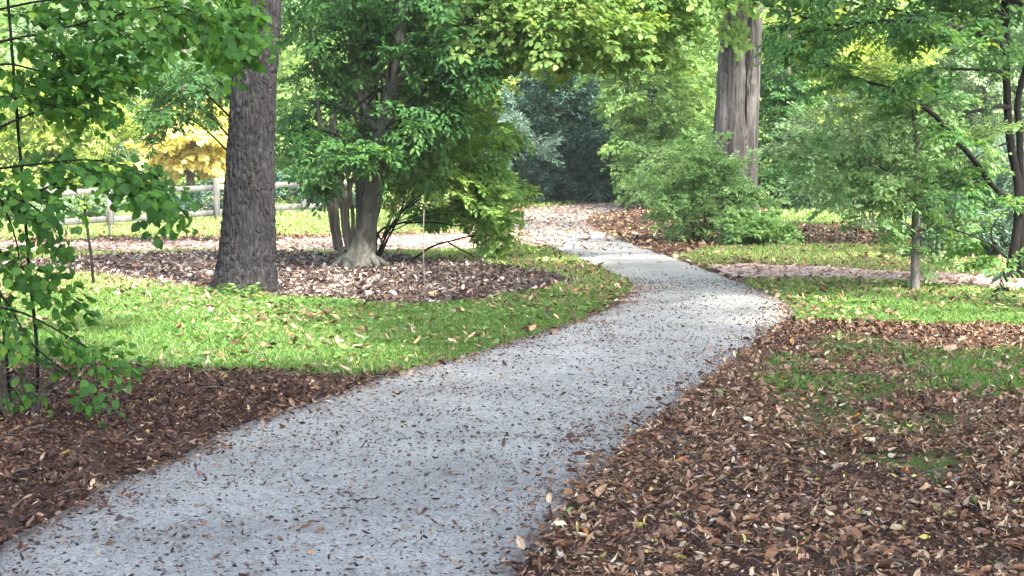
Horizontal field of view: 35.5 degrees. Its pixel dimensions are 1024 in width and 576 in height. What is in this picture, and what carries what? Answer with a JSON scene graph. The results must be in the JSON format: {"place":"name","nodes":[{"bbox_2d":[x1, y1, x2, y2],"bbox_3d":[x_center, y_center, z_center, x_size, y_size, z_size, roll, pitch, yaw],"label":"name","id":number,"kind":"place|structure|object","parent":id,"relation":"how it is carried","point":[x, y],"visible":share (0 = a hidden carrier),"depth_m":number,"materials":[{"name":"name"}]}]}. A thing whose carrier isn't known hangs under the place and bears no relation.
{"place":"outdoors","nodes":[
{"label":"outdoors","id":0,"kind":"place"},
{"bbox_2d":[0,233,547,251],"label":"side path","id":1,"kind":"structure","parent":0,"point":[411,243],"depth_m":27.21,"materials":[{"name":"grey gravel"}]},
{"bbox_2d":[0,202,793,575],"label":"path","id":2,"kind":"structure","parent":0,"point":[648,266],"depth_m":8.19,"materials":[{"name":"grey gravel"}]},
{"bbox_2d":[0,277,792,575],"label":"leaf crumbs","id":3,"kind":"object","parent":2,"relation":"on","point":[183,536],"visible":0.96,"depth_m":8.66,"materials":[{"name":"brown plant"}]},
{"bbox_2d":[0,266,793,575],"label":"fallen leaves","id":4,"kind":"object","parent":2,"relation":"on","point":[282,426],"visible":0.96,"depth_m":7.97,"materials":[{"name":"brown plant"}]},
{"bbox_2d":[0,191,911,221],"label":"grass","id":5,"kind":"structure","parent":0,"point":[786,215],"depth_m":39.52,"materials":[{"name":"green plant"}]},
{"bbox_2d":[49,15,906,184],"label":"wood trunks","id":6,"kind":"object","parent":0,"point":[340,135],"visible":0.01,"depth_m":72.12,"materials":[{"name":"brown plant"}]},
{"bbox_2d":[2,0,968,50],"label":"sky","id":7,"kind":"structure","parent":0,"point":[26,0],"materials":[{"name":"white"}]},
{"bbox_2d":[0,278,1023,392],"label":"grass","id":8,"kind":"structure","parent":0,"point":[137,327],"depth_m":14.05,"materials":[{"name":"green plant"}]},
{"bbox_2d":[0,166,1023,575],"bbox_3d":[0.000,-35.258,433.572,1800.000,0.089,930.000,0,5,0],"label":"ground","id":9,"kind":"structure","parent":0,"point":[816,562],"depth_m":8.10,"materials":[{"name":"soil"}]},
{"bbox_2d":[0,335,68,421],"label":"dry twigs","id":10,"kind":"object","parent":9,"relation":"on","point":[5,389],"visible":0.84,"depth_m":9.41,"materials":[{"name":"brown wood"}]},
{"bbox_2d":[0,169,146,220],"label":"shrub","id":11,"kind":"object","parent":9,"relation":"on","point":[100,210],"visible":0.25,"depth_m":35.87,"materials":[{"name":"green plant"}]},
{"bbox_2d":[0,2,154,199],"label":"broadleaf tree","id":12,"kind":"object","parent":9,"relation":"on","point":[96,147],"visible":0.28,"depth_m":49.06,"materials":[{"name":"green plant"}]},
{"bbox_2d":[80,193,94,282],"bbox_3d":[-5.065,-0.559,19.077,0.165,1.145,0.168,0,5,0],"label":"sapling","id":13,"kind":"object","parent":9,"relation":"on","point":[82,202],"visible":0.88,"depth_m":19.06,"materials":[{"name":"green plant"}]},
{"bbox_2d":[108,209,110,234],"bbox_3d":[-7.340,-1.145,29.173,0.042,0.601,0.038,0,5,0],"label":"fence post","id":14,"kind":"object","parent":9,"relation":"on","point":[109,222],"visible":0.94,"depth_m":29.16,"materials":[{"name":"grey wood"}]},
{"bbox_2d":[4,0,227,195],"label":"broadleaf tree","id":15,"kind":"object","parent":9,"relation":"on","point":[121,144],"visible":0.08,"depth_m":54.92,"materials":[{"name":"green plant"}]},
{"bbox_2d":[0,0,284,428],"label":"linden sapling","id":16,"kind":"object","parent":9,"relation":"on","point":[205,30],"visible":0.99,"depth_m":9.30,"materials":[{"name":"green plant"}]},
{"bbox_2d":[124,0,228,192],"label":"autumn tree","id":17,"kind":"object","parent":9,"relation":"on","point":[201,153],"visible":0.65,"depth_m":45.30,"materials":[{"name":"yellow plant"}]},
{"bbox_2d":[43,178,354,230],"bbox_3d":[-6.477,-2.077,38.014,0.135,1.100,14.338,2,5,22],"label":"wooden fence","id":18,"kind":"object","parent":9,"relation":"on","point":[216,187],"visible":0.27,"depth_m":36.34,"materials":[{"name":"grey wood"}]},
{"bbox_2d":[99,0,340,160],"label":"broadleaf tree","id":19,"kind":"object","parent":9,"relation":"on","point":[209,84],"visible":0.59,"depth_m":26.46,"materials":[{"name":"green plant"}]},
{"bbox_2d":[194,282,269,295],"bbox_3d":[-3.072,0.021,17.692,0.868,0.165,0.466,2,5,26],"label":"leafy weed","id":20,"kind":"object","parent":9,"relation":"on","point":[245,291],"visible":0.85,"depth_m":17.62,"materials":[{"name":"green plant"}]},
{"bbox_2d":[0,355,472,542],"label":"leaf fragments","id":21,"kind":"object","parent":9,"relation":"on","point":[62,421],"visible":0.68,"depth_m":9.38,"materials":[{"name":"brown plant"}]},
{"bbox_2d":[118,169,355,212],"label":"shrub","id":22,"kind":"object","parent":9,"relation":"on","point":[197,196],"visible":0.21,"depth_m":41.14,"materials":[{"name":"green plant"}]},
{"bbox_2d":[210,0,281,293],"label":"shade tree","id":23,"kind":"object","parent":9,"relation":"on","point":[247,249],"visible":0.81,"depth_m":17.91,"materials":[{"name":"brown plant"}]},
{"bbox_2d":[228,295,337,305],"bbox_3d":[-2.439,0.137,16.683,1.250,0.107,0.498,1,5,10],"label":"leafy weed","id":24,"kind":"object","parent":9,"relation":"on","point":[285,299],"visible":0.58,"depth_m":16.71,"materials":[{"name":"green plant"}]},
{"bbox_2d":[0,322,572,550],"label":"path edging","id":25,"kind":"object","parent":9,"relation":"on","point":[24,533],"visible":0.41,"depth_m":8.59,"materials":[{"name":"metal"}]},
{"bbox_2d":[0,247,578,303],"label":"fallen leaves","id":26,"kind":"object","parent":9,"relation":"on","point":[365,276],"visible":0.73,"depth_m":20.39,"materials":[{"name":"brown plant"}]},
{"bbox_2d":[274,12,437,201],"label":"broadleaf tree","id":27,"kind":"object","parent":9,"relation":"on","point":[285,64],"visible":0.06,"depth_m":47.15,"materials":[{"name":"green plant"}]},
{"bbox_2d":[274,0,514,269],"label":"multi stem tree","id":28,"kind":"object","parent":9,"relation":"on","point":[366,153],"visible":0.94,"depth_m":21.51,"materials":[{"name":"green plant"}]},
{"bbox_2d":[423,210,425,302],"bbox_3d":[-0.923,-0.315,16.862,0.034,1.033,0.013,0,5,0],"label":"garden cane","id":29,"kind":"object","parent":9,"relation":"on","point":[423,257],"visible":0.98,"depth_m":16.86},
{"bbox_2d":[359,71,543,260],"bbox_3d":[-0.918,-1.828,22.913,2.762,2.980,2.330,0,5,0],"label":"arching shrub","id":30,"kind":"object","parent":9,"relation":"on","point":[482,190],"visible":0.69,"depth_m":22.73,"materials":[{"name":"green plant"}]},
{"bbox_2d":[0,202,1007,266],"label":"fallen leaves","id":31,"kind":"object","parent":9,"relation":"on","point":[610,229],"visible":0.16,"depth_m":29.80,"materials":[{"name":"brown plant"}]},
{"bbox_2d":[397,12,617,175],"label":"broadleaf tree","id":32,"kind":"object","parent":9,"relation":"on","point":[511,85],"visible":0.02,"depth_m":58.59,"materials":[{"name":"green plant"}]},
{"bbox_2d":[0,219,1022,293],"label":"grass","id":33,"kind":"structure","parent":9,"relation":"on","point":[776,249],"depth_m":24.02,"materials":[{"name":"green plant"}]},
{"bbox_2d":[0,223,1023,375],"bbox_3d":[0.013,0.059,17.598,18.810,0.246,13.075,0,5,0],"label":"fallen leaves","id":34,"kind":"object","parent":9,"relation":"on","point":[326,311],"visible":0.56,"depth_m":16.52,"materials":[{"name":"brown plant"}]},
{"bbox_2d":[0,227,1023,292],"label":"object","id":35,"kind":"object","parent":9,"relation":"on","point":[406,240],"visible":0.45,"depth_m":25.86,"materials":[{"name":"brown plant"}]},
{"bbox_2d":[0,0,1023,187],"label":"woods","id":36,"kind":"object","parent":9,"relation":"on","point":[710,90],"visible":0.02,"depth_m":71.39,"materials":[{"name":"green plant"}]},
{"bbox_2d":[0,326,1023,572],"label":"fallen leaves","id":37,"kind":"object","parent":9,"relation":"on","point":[67,471],"depth_m":9.44,"materials":[{"name":"brown plant"}]},
{"bbox_2d":[462,89,571,202],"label":"evergreen shrub","id":38,"kind":"object","parent":9,"relation":"on","point":[529,103],"visible":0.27,"depth_m":49.49,"materials":[{"name":"green plant"}]},
{"bbox_2d":[490,83,564,205],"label":"evergreen shrub","id":39,"kind":"object","parent":9,"relation":"on","point":[519,126],"visible":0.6,"depth_m":46.69,"materials":[{"name":"green plant"}]},
{"bbox_2d":[355,0,736,248],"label":"maple tree","id":40,"kind":"object","parent":9,"relation":"on","point":[606,33],"visible":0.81,"depth_m":21.55,"materials":[{"name":"green plant"}]},
{"bbox_2d":[504,56,631,202],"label":"evergreen shrub","id":41,"kind":"object","parent":9,"relation":"on","point":[585,138],"visible":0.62,"depth_m":50.36,"materials":[{"name":"green plant"}]},
{"bbox_2d":[514,201,691,265],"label":"fallen leaves","id":42,"kind":"object","parent":9,"relation":"on","point":[551,220],"visible":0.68,"depth_m":35.16,"materials":[{"name":"brown plant"}]},
{"bbox_2d":[551,0,719,208],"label":"broadleaf tree","id":43,"kind":"object","parent":9,"relation":"on","point":[652,123],"visible":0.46,"depth_m":45.09,"materials":[{"name":"green plant"}]},
{"bbox_2d":[517,324,783,575],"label":"path edging","id":44,"kind":"object","parent":9,"relation":"on","point":[553,526],"visible":0.32,"depth_m":7.39,"materials":[{"name":"metal"}]},
{"bbox_2d":[618,125,790,243],"bbox_3d":[3.399,-1.709,28.060,3.050,2.306,2.002,0,5,0],"label":"shrub","id":45,"kind":"object","parent":9,"relation":"on","point":[717,171],"visible":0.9,"depth_m":27.82,"materials":[{"name":"green plant"}]},
{"bbox_2d":[679,0,795,209],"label":"twin trunk tree","id":46,"kind":"object","parent":9,"relation":"on","point":[739,33],"visible":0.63,"depth_m":41.45,"materials":[{"name":"brown plant"}]},
{"bbox_2d":[713,203,804,245],"bbox_3d":[4.173,-0.970,26.926,1.594,0.931,1.281,0,5,0],"label":"shrub","id":47,"kind":"object","parent":9,"relation":"on","point":[744,226],"visible":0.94,"depth_m":26.67,"materials":[{"name":"green plant"}]},
{"bbox_2d":[510,335,1023,575],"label":"fallen leaves","id":48,"kind":"object","parent":9,"relation":"on","point":[853,526],"visible":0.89,"depth_m":7.68,"materials":[{"name":"brown plant"}]},
{"bbox_2d":[516,319,1023,575],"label":"leaf fragments","id":49,"kind":"object","parent":9,"relation":"on","point":[820,519],"visible":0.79,"depth_m":7.58,"materials":[{"name":"brown plant"}]},
{"bbox_2d":[571,302,1023,343],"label":"fallen leaves","id":50,"kind":"object","parent":9,"relation":"on","point":[873,324],"visible":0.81,"depth_m":13.97,"materials":[{"name":"brown plant"}]},
{"bbox_2d":[745,8,856,209],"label":"broadleaf tree","id":51,"kind":"object","parent":9,"relation":"on","point":[779,85],"visible":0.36,"depth_m":43.92,"materials":[{"name":"green plant"}]},
{"bbox_2d":[756,78,939,228],"bbox_3d":[6.543,-2.723,32.556,3.951,3.142,5.290,3,6,30],"label":"shrub","id":52,"kind":"object","parent":9,"relation":"on","point":[804,126],"visible":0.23,"depth_m":32.98,"materials":[{"name":"green plant"}]},
{"bbox_2d":[715,0,1023,297],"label":"dark tree","id":53,"kind":"object","parent":9,"relation":"on","point":[820,40],"visible":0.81,"depth_m":18.13,"materials":[{"name":"green plant"}]},
{"bbox_2d":[761,0,980,154],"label":"broadleaf tree","id":54,"kind":"object","parent":9,"relation":"on","point":[866,61],"visible":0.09,"depth_m":50.85,"materials":[{"name":"green plant"}]},
{"bbox_2d":[768,69,1023,289],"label":"tree","id":55,"kind":"object","parent":9,"relation":"on","point":[881,190],"visible":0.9,"depth_m":17.95,"materials":[{"name":"green plant"}]},
{"bbox_2d":[792,220,1009,247],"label":"fallen leaves","id":56,"kind":"object","parent":9,"relation":"on","point":[835,234],"visible":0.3,"depth_m":27.10,"materials":[{"name":"brown plant"}]},
{"bbox_2d":[898,130,1023,257],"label":"bush","id":57,"kind":"object","parent":9,"relation":"on","point":[1001,241],"visible":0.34,"depth_m":23.65,"materials":[{"name":"green plant"}]},
{"bbox_2d":[904,0,1023,188],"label":"broadleaf tree","id":58,"kind":"object","parent":9,"relation":"on","point":[986,85],"visible":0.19,"depth_m":46.84,"materials":[{"name":"green plant"}]},
{"bbox_2d":[709,264,1023,287],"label":"side path","id":59,"kind":"structure","parent":0,"point":[751,270],"depth_m":20.36,"materials":[{"name":"grey gravel"}]}
]}

